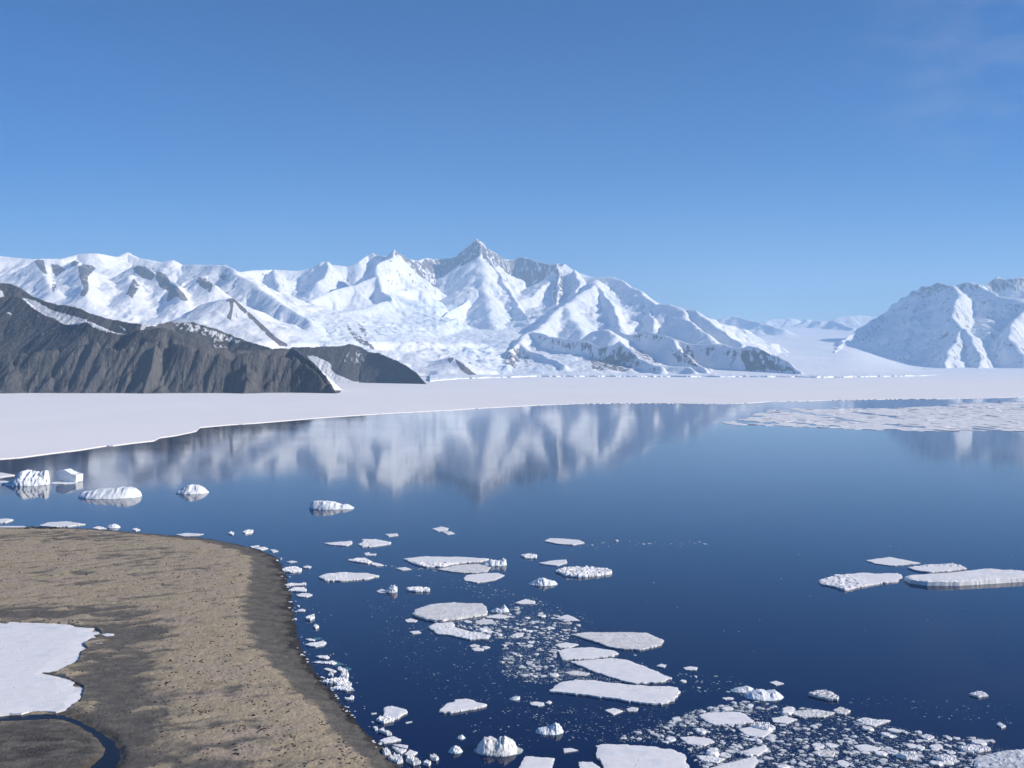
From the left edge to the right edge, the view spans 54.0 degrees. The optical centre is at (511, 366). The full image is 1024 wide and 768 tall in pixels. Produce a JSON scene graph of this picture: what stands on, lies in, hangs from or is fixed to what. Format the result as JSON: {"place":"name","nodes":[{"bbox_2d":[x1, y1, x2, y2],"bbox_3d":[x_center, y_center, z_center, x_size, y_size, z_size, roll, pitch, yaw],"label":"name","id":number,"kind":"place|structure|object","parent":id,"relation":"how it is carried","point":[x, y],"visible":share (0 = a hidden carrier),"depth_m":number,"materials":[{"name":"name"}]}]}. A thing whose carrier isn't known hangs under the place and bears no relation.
{"place":"outdoors","nodes":[
{"label":"outdoors","id":0,"kind":"place"},
{"bbox_2d":[0,714,120,767],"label":"stream","id":1,"kind":"structure","parent":0,"point":[110,758],"depth_m":268.67,"materials":[{"name":"blue liquid"}]},
{"bbox_2d":[0,527,398,767],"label":"gravel spit","id":2,"kind":"structure","parent":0,"point":[118,686],"depth_m":337.43,"materials":[{"name":"gravel"}]},
{"bbox_2d":[0,622,99,716],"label":"snowfield","id":3,"kind":"structure","parent":2,"relation":"on","point":[30,653],"depth_m":332.49,"materials":[{"name":"snow"}]},
{"bbox_2d":[1,536,365,766],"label":"pebbles","id":4,"kind":"object","parent":2,"relation":"on","point":[182,646],"visible":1,"depth_m":352.30,"materials":[{"name":"stone"}]},
{"bbox_2d":[382,747,390,755],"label":"ice floe","id":5,"kind":"object","parent":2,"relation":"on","point":[386,751],"visible":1,"depth_m":259.04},
{"bbox_2d":[0,283,425,393],"bbox_3d":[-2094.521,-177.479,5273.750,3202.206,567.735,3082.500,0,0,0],"label":"rocky headlands","id":6,"kind":"structure","parent":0,"point":[47,347],"depth_m":3939.39,"materials":[{"name":"stone"}]},
{"bbox_2d":[0,239,802,375],"bbox_3d":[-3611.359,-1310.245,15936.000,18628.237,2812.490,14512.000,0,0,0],"label":"snowy mountains","id":7,"kind":"structure","parent":0,"point":[476,307],"depth_m":14745.58,"materials":[{"name":"snow"}]},
{"bbox_2d":[0,397,1023,767],"bbox_3d":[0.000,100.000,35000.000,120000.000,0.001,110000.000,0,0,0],"label":"sea","id":8,"kind":"structure","parent":0,"point":[750,531],"depth_m":562.70,"materials":[{"name":"blue liquid"}]},
{"bbox_2d":[5,470,49,485],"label":"iceberg","id":9,"kind":"object","parent":8,"relation":"on","point":[30,478],"visible":1,"depth_m":847.48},
{"bbox_2d":[39,521,84,526],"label":"ice floe","id":10,"kind":"object","parent":8,"relation":"on","point":[60,524],"visible":0.97,"depth_m":633.74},
{"bbox_2d":[52,469,82,483],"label":"iceberg","id":11,"kind":"object","parent":8,"relation":"on","point":[69,476],"visible":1,"depth_m":872.31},
{"bbox_2d":[78,486,141,498],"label":"iceberg","id":12,"kind":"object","parent":8,"relation":"on","point":[123,492],"depth_m":766.95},
{"bbox_2d":[176,533,202,536],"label":"ice floe","id":13,"kind":"object","parent":8,"relation":"on","point":[190,534],"visible":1,"depth_m":597.76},
{"bbox_2d":[176,484,208,493],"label":"iceberg","id":14,"kind":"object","parent":8,"relation":"on","point":[192,489],"depth_m":793.34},
{"bbox_2d":[282,566,301,572],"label":"ice floe","id":15,"kind":"object","parent":8,"relation":"on","point":[292,569],"visible":1,"depth_m":491.96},
{"bbox_2d":[284,582,305,585],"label":"ice floe","id":16,"kind":"object","parent":8,"relation":"on","point":[296,584],"visible":1,"depth_m":459.76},
{"bbox_2d":[288,587,306,592],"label":"ice floe","id":17,"kind":"object","parent":8,"relation":"on","point":[298,589],"visible":1,"depth_m":448.71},
{"bbox_2d":[296,593,312,597],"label":"ice floe","id":18,"kind":"object","parent":8,"relation":"on","point":[305,595],"visible":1,"depth_m":438.18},
{"bbox_2d":[305,641,325,646],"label":"ice floe","id":19,"kind":"object","parent":8,"relation":"on","point":[318,644],"visible":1,"depth_m":360.45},
{"bbox_2d":[313,660,343,665],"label":"ice floe","id":20,"kind":"object","parent":8,"relation":"on","point":[333,662],"visible":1,"depth_m":338.71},
{"bbox_2d":[309,500,353,509],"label":"iceberg","id":21,"kind":"object","parent":8,"relation":"on","point":[325,505],"visible":1,"depth_m":706.77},
{"bbox_2d":[322,677,347,683],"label":"ice floe","id":22,"kind":"object","parent":8,"relation":"on","point":[332,680],"visible":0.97,"depth_m":317.97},
{"bbox_2d":[324,541,351,545],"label":"ice floe","id":23,"kind":"object","parent":8,"relation":"on","point":[346,543],"visible":1,"depth_m":566.37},
{"bbox_2d":[330,686,352,691],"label":"ice floe","id":24,"kind":"object","parent":8,"relation":"on","point":[343,688],"visible":1,"depth_m":310.52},
{"bbox_2d":[335,680,351,686],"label":"ice floe","id":25,"kind":"object","parent":8,"relation":"on","point":[344,683],"visible":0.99,"depth_m":314.70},
{"bbox_2d":[337,666,350,671],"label":"ice floe","id":26,"kind":"object","parent":8,"relation":"on","point":[341,669],"visible":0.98,"depth_m":331.66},
{"bbox_2d":[340,670,348,677],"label":"ice floe","id":27,"kind":"object","parent":8,"relation":"on","point":[345,674],"visible":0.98,"depth_m":323.08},
{"bbox_2d":[319,572,378,581],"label":"ice floe","id":28,"kind":"object","parent":8,"relation":"on","point":[340,576],"visible":1,"depth_m":475.91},
{"bbox_2d":[348,558,371,563],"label":"ice floe","id":29,"kind":"object","parent":8,"relation":"on","point":[363,560],"visible":1,"depth_m":515.54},
{"bbox_2d":[358,539,390,546],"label":"ice floe","id":30,"kind":"object","parent":8,"relation":"on","point":[370,542],"visible":1,"depth_m":566.11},
{"bbox_2d":[378,728,391,735],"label":"ice floe","id":31,"kind":"object","parent":8,"relation":"on","point":[385,732],"visible":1,"depth_m":273.54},
{"bbox_2d":[376,715,394,723],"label":"ice floe","id":32,"kind":"object","parent":8,"relation":"on","point":[384,719],"visible":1,"depth_m":282.94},
{"bbox_2d":[379,736,400,743],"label":"ice floe","id":33,"kind":"object","parent":8,"relation":"on","point":[391,739],"visible":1,"depth_m":268.01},
{"bbox_2d":[385,585,396,592],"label":"ice block","id":34,"kind":"object","parent":8,"relation":"on","point":[391,589],"depth_m":445.24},
{"bbox_2d":[383,706,407,719],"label":"ice floe","id":35,"kind":"object","parent":8,"relation":"on","point":[396,713],"visible":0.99,"depth_m":289.44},
{"bbox_2d":[388,752,402,763],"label":"ice floe","id":36,"kind":"object","parent":8,"relation":"on","point":[396,758],"visible":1,"depth_m":254.34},
{"bbox_2d":[392,747,405,753],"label":"ice floe","id":37,"kind":"object","parent":8,"relation":"on","point":[399,751],"visible":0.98,"depth_m":260.86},
{"bbox_2d":[393,744,407,748],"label":"ice floe","id":38,"kind":"object","parent":8,"relation":"on","point":[401,746],"visible":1,"depth_m":264.50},
{"bbox_2d":[405,750,417,756],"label":"ice floe","id":39,"kind":"object","parent":8,"relation":"on","point":[412,752],"visible":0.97,"depth_m":258.95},
{"bbox_2d":[406,754,420,765],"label":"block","id":40,"kind":"object","parent":8,"relation":"on","point":[412,760],"visible":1,"depth_m":252.77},
{"bbox_2d":[405,586,429,591],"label":"ice floe","id":41,"kind":"object","parent":8,"relation":"on","point":[418,589],"visible":1,"depth_m":447.96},
{"bbox_2d":[430,754,438,760],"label":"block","id":42,"kind":"object","parent":8,"relation":"on","point":[433,757],"visible":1,"depth_m":255.41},
{"bbox_2d":[433,527,448,531],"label":"ice floe","id":43,"kind":"object","parent":8,"relation":"on","point":[440,529],"visible":1,"depth_m":615.71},
{"bbox_2d":[404,556,488,567],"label":"ice floe","id":44,"kind":"object","parent":8,"relation":"on","point":[427,561],"visible":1,"depth_m":515.80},
{"bbox_2d":[412,602,487,621],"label":"ice floe","id":45,"kind":"object","parent":8,"relation":"on","point":[442,612],"visible":1,"depth_m":407.06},
{"bbox_2d":[448,745,462,753],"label":"ice block","id":46,"kind":"object","parent":8,"relation":"on","point":[454,749],"depth_m":260.32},
{"bbox_2d":[428,622,490,639],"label":"ice floe","id":47,"kind":"object","parent":8,"relation":"on","point":[448,628],"visible":1,"depth_m":376.17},
{"bbox_2d":[439,698,486,713],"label":"ice floe","id":48,"kind":"object","parent":8,"relation":"on","point":[459,705],"visible":1,"depth_m":294.12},
{"bbox_2d":[437,564,490,573],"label":"ice floe","id":49,"kind":"object","parent":8,"relation":"on","point":[472,568],"visible":1,"depth_m":495.96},
{"bbox_2d":[463,573,504,582],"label":"ice floe","id":50,"kind":"object","parent":8,"relation":"on","point":[480,578],"visible":1,"depth_m":475.31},
{"bbox_2d":[475,619,493,624],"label":"ice floe","id":51,"kind":"object","parent":8,"relation":"on","point":[484,621],"visible":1,"depth_m":393.47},
{"bbox_2d":[483,558,506,565],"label":"ice block","id":52,"kind":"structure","parent":8,"relation":"on","point":[500,562],"depth_m":505.58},
{"bbox_2d":[474,736,522,756],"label":"iceberg","id":53,"kind":"object","parent":8,"relation":"on","point":[504,746],"visible":1,"depth_m":259.81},
{"bbox_2d":[485,614,511,618],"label":"ice floe","id":54,"kind":"object","parent":8,"relation":"on","point":[498,616],"visible":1,"depth_m":401.35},
{"bbox_2d":[491,604,508,612],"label":"ice block","id":55,"kind":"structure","parent":8,"relation":"on","point":[503,609],"depth_m":409.61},
{"bbox_2d":[0,376,1023,458],"bbox_3d":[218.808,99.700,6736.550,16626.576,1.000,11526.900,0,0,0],"label":"sea ice","id":56,"kind":"structure","parent":8,"relation":"on","point":[34,424],"depth_m":3060.91,"materials":[{"name":"ice"}]},
{"bbox_2d":[515,599,534,604],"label":"ice floe","id":57,"kind":"object","parent":8,"relation":"on","point":[526,602],"visible":1,"depth_m":424.44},
{"bbox_2d":[521,553,536,558],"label":"ice floe","id":58,"kind":"object","parent":8,"relation":"on","point":[529,556],"visible":1,"depth_m":526.81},
{"bbox_2d":[519,756,554,767],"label":"ice floe","id":59,"kind":"object","parent":8,"relation":"on","point":[535,762],"visible":1,"depth_m":252.83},
{"bbox_2d":[530,702,543,706],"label":"ice floe","id":60,"kind":"object","parent":8,"relation":"on","point":[537,704],"visible":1,"depth_m":296.55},
{"bbox_2d":[528,578,557,585],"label":"ice block","id":61,"kind":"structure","parent":8,"relation":"on","point":[541,582],"depth_m":460.56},
{"bbox_2d":[535,723,563,735],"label":"iceberg","id":62,"kind":"object","parent":8,"relation":"on","point":[554,729],"visible":1,"depth_m":273.97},
{"bbox_2d":[539,560,566,565],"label":"ice floe","id":63,"kind":"object","parent":8,"relation":"on","point":[556,562],"visible":1,"depth_m":511.76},
{"bbox_2d":[545,538,584,544],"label":"ice floe","id":64,"kind":"object","parent":8,"relation":"on","point":[559,541],"visible":1,"depth_m":572.89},
{"bbox_2d":[555,642,578,647],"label":"ice floe","id":65,"kind":"object","parent":8,"relation":"on","point":[565,645],"visible":1,"depth_m":359.55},
{"bbox_2d":[558,615,579,621],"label":"ice floe","id":66,"kind":"object","parent":8,"relation":"on","point":[567,617],"visible":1,"depth_m":397.87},
{"bbox_2d":[563,748,577,752],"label":"ice floe","id":67,"kind":"object","parent":8,"relation":"on","point":[566,750],"visible":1,"depth_m":261.27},
{"bbox_2d":[564,671,589,676],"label":"ice floe","id":68,"kind":"object","parent":8,"relation":"on","point":[577,673],"visible":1,"depth_m":326.86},
{"bbox_2d":[555,565,611,577],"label":"ice floe","id":69,"kind":"object","parent":8,"relation":"on","point":[580,572],"visible":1,"depth_m":485.49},
{"bbox_2d":[558,647,618,660],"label":"ice floe","id":70,"kind":"object","parent":8,"relation":"on","point":[581,653],"visible":1,"depth_m":348.72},
{"bbox_2d":[579,761,599,767],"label":"ice floe","id":71,"kind":"object","parent":8,"relation":"on","point":[582,764],"visible":1,"depth_m":251.16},
{"bbox_2d":[605,708,622,714],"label":"ice floe","id":72,"kind":"object","parent":8,"relation":"on","point":[613,711],"visible":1,"depth_m":290.65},
{"bbox_2d":[549,679,680,704],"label":"ice floe","id":73,"kind":"object","parent":8,"relation":"on","point":[650,695],"visible":1,"depth_m":307.66,"materials":[{"name":"ice"}]},
{"bbox_2d":[571,632,663,650],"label":"ice floe","id":74,"kind":"object","parent":8,"relation":"on","point":[636,641],"visible":1,"depth_m":366.33,"materials":[{"name":"ice"}]},
{"bbox_2d":[571,658,671,683],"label":"ice floe","id":75,"kind":"object","parent":8,"relation":"on","point":[626,671],"visible":1,"depth_m":329.19,"materials":[{"name":"ice"}]},
{"bbox_2d":[626,707,637,711],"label":"ice floe","id":76,"kind":"object","parent":8,"relation":"on","point":[632,709],"visible":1,"depth_m":292.15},
{"bbox_2d":[596,744,689,767],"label":"ice floe","id":77,"kind":"object","parent":8,"relation":"on","point":[621,756],"visible":1,"depth_m":255.71,"materials":[{"name":"ice"}]},
{"bbox_2d":[295,540,1014,767],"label":"brash ice","id":78,"kind":"structure","parent":8,"relation":"on","point":[771,739],"depth_m":274.85,"materials":[{"name":"ice"}]},
{"bbox_2d":[683,666,697,670],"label":"ice floe","id":79,"kind":"object","parent":8,"relation":"on","point":[690,668],"visible":1,"depth_m":331.90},
{"bbox_2d":[680,736,714,746],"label":"ice floe","id":80,"kind":"object","parent":8,"relation":"on","point":[696,741],"visible":1,"depth_m":267.91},
{"bbox_2d":[695,728,706,734],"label":"ice chunk","id":81,"kind":"object","parent":8,"relation":"on","point":[700,731],"visible":1,"depth_m":274.00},
{"bbox_2d":[696,755,724,763],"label":"ice floe","id":82,"kind":"object","parent":8,"relation":"on","point":[711,759],"visible":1,"depth_m":254.97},
{"bbox_2d":[705,749,719,756],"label":"ice chunk","id":83,"kind":"object","parent":8,"relation":"on","point":[713,752],"visible":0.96,"depth_m":257.95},
{"bbox_2d":[699,712,754,725],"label":"ice floe","id":84,"kind":"object","parent":8,"relation":"on","point":[722,718],"visible":1,"depth_m":284.45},
{"bbox_2d":[711,756,757,767],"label":"ice floe","id":85,"kind":"object","parent":8,"relation":"on","point":[751,762],"visible":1,"depth_m":251.62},
{"bbox_2d":[730,686,753,692],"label":"ice block","id":86,"kind":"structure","parent":8,"relation":"on","point":[744,689],"depth_m":309.37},
{"bbox_2d":[742,745,767,756],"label":"ice floe","id":87,"kind":"object","parent":8,"relation":"on","point":[756,751],"visible":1,"depth_m":260.73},
{"bbox_2d":[739,727,772,738],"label":"ice floe","id":88,"kind":"object","parent":8,"relation":"on","point":[754,732],"visible":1,"depth_m":273.91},
{"bbox_2d":[749,722,775,729],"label":"ice floe","id":89,"kind":"object","parent":8,"relation":"on","point":[764,726],"visible":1,"depth_m":277.51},
{"bbox_2d":[743,689,783,700],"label":"iceberg","id":90,"kind":"object","parent":8,"relation":"on","point":[765,695],"visible":1,"depth_m":303.12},
{"bbox_2d":[772,716,796,724],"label":"ice floe","id":91,"kind":"object","parent":8,"relation":"on","point":[783,720],"visible":1,"depth_m":283.32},
{"bbox_2d":[781,710,793,715],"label":"ice chunk","id":92,"kind":"object","parent":8,"relation":"on","point":[787,712],"visible":1,"depth_m":288.64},
{"bbox_2d":[792,709,835,717],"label":"ice floe","id":93,"kind":"object","parent":8,"relation":"on","point":[814,713],"visible":1,"depth_m":288.52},
{"bbox_2d":[808,689,838,700],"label":"ice floe","id":94,"kind":"object","parent":8,"relation":"on","point":[825,694],"visible":1,"depth_m":303.83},
{"bbox_2d":[812,749,834,757],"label":"ice floe","id":95,"kind":"object","parent":8,"relation":"on","point":[824,753],"visible":1,"depth_m":258.66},
{"bbox_2d":[825,743,837,747],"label":"ice chunk","id":96,"kind":"object","parent":8,"relation":"on","point":[830,745],"visible":1,"depth_m":264.77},
{"bbox_2d":[833,707,850,715],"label":"ice floe","id":97,"kind":"object","parent":8,"relation":"on","point":[841,711],"visible":1,"depth_m":290.36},
{"bbox_2d":[836,760,848,766],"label":"ice chunk","id":98,"kind":"object","parent":8,"relation":"on","point":[842,762],"visible":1,"depth_m":253.07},
{"bbox_2d":[819,573,901,590],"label":"ice floe","id":99,"kind":"object","parent":8,"relation":"on","point":[845,582],"visible":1,"depth_m":467.20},
{"bbox_2d":[853,744,880,751],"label":"ice floe","id":100,"kind":"object","parent":8,"relation":"on","point":[865,747],"visible":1,"depth_m":262.38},
{"bbox_2d":[861,726,873,731],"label":"ice chunk","id":101,"kind":"object","parent":8,"relation":"on","point":[867,728],"visible":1,"depth_m":276.30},
{"bbox_2d":[721,401,1023,431],"bbox_3d":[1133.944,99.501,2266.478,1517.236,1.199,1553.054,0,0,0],"label":"pack ice","id":102,"kind":"structure","parent":8,"relation":"on","point":[956,417],"depth_m":1946.16,"materials":[{"name":"ice"}]},
{"bbox_2d":[856,717,890,726],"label":"ice floe","id":103,"kind":"object","parent":8,"relation":"on","point":[870,722],"visible":1,"depth_m":282.01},
{"bbox_2d":[874,751,887,756],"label":"ice chunk","id":104,"kind":"object","parent":8,"relation":"on","point":[881,753],"visible":1,"depth_m":258.51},
{"bbox_2d":[880,732,892,737],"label":"ice chunk","id":105,"kind":"object","parent":8,"relation":"on","point":[887,735],"visible":1,"depth_m":271.82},
{"bbox_2d":[866,557,919,565],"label":"ice floe","id":106,"kind":"object","parent":8,"relation":"on","point":[889,561],"visible":1,"depth_m":514.39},
{"bbox_2d":[887,728,901,732],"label":"ice chunk","id":107,"kind":"object","parent":8,"relation":"on","point":[894,730],"visible":1,"depth_m":275.66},
{"bbox_2d":[896,750,917,759],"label":"ice floe","id":108,"kind":"object","parent":8,"relation":"on","point":[906,755],"visible":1,"depth_m":256.54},
{"bbox_2d":[920,734,933,739],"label":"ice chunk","id":109,"kind":"object","parent":8,"relation":"on","point":[927,736],"visible":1,"depth_m":270.43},
{"bbox_2d":[929,761,942,766],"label":"ice chunk","id":110,"kind":"object","parent":8,"relation":"on","point":[936,763],"visible":1,"depth_m":252.08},
{"bbox_2d":[908,563,966,572],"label":"ice floe","id":111,"kind":"object","parent":8,"relation":"on","point":[935,568],"visible":1,"depth_m":495.45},
{"bbox_2d":[933,753,956,761],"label":"ice floe","id":112,"kind":"object","parent":8,"relation":"on","point":[944,757],"visible":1,"depth_m":255.18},
{"bbox_2d":[904,568,1023,585],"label":"ice floe","id":113,"kind":"object","parent":8,"relation":"on","point":[984,576],"visible":1,"depth_m":466.61,"materials":[{"name":"ice"}]},
{"bbox_2d":[958,744,990,752],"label":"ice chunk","id":114,"kind":"object","parent":8,"relation":"on","point":[977,748],"visible":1,"depth_m":261.60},
{"bbox_2d":[969,691,987,697],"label":"ice floe","id":115,"kind":"object","parent":8,"relation":"on","point":[979,694],"visible":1,"depth_m":305.03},
{"bbox_2d":[970,739,986,745],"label":"ice chunk","id":116,"kind":"object","parent":8,"relation":"on","point":[978,742],"visible":0.96,"depth_m":266.32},
{"bbox_2d":[974,749,1023,767],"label":"ice floe","id":117,"kind":"object","parent":8,"relation":"on","point":[1008,759],"visible":1,"depth_m":253.66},
{"bbox_2d":[0,0,1023,321],"label":"sky","id":118,"kind":"structure","parent":0,"point":[754,160],"materials":[{"name":"blue"}]},
{"bbox_2d":[430,374,936,381],"bbox_3d":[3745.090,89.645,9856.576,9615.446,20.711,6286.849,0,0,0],"label":"ice shelf","id":119,"kind":"object","parent":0,"point":[440,377],"visible":0.56,"depth_m":10039.02,"materials":[{"name":"ice"}]},
{"bbox_2d":[710,315,1023,375],"bbox_3d":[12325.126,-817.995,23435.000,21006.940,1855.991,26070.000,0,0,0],"label":"glacier","id":120,"kind":"object","parent":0,"point":[808,345],"visible":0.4,"depth_m":18074.25,"materials":[{"name":"ice"}]},
{"bbox_2d":[833,277,1023,369],"bbox_3d":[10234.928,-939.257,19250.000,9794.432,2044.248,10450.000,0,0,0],"label":"snowy mountain","id":121,"kind":"structure","parent":0,"point":[962,325],"depth_m":18776.02,"materials":[{"name":"snow"}]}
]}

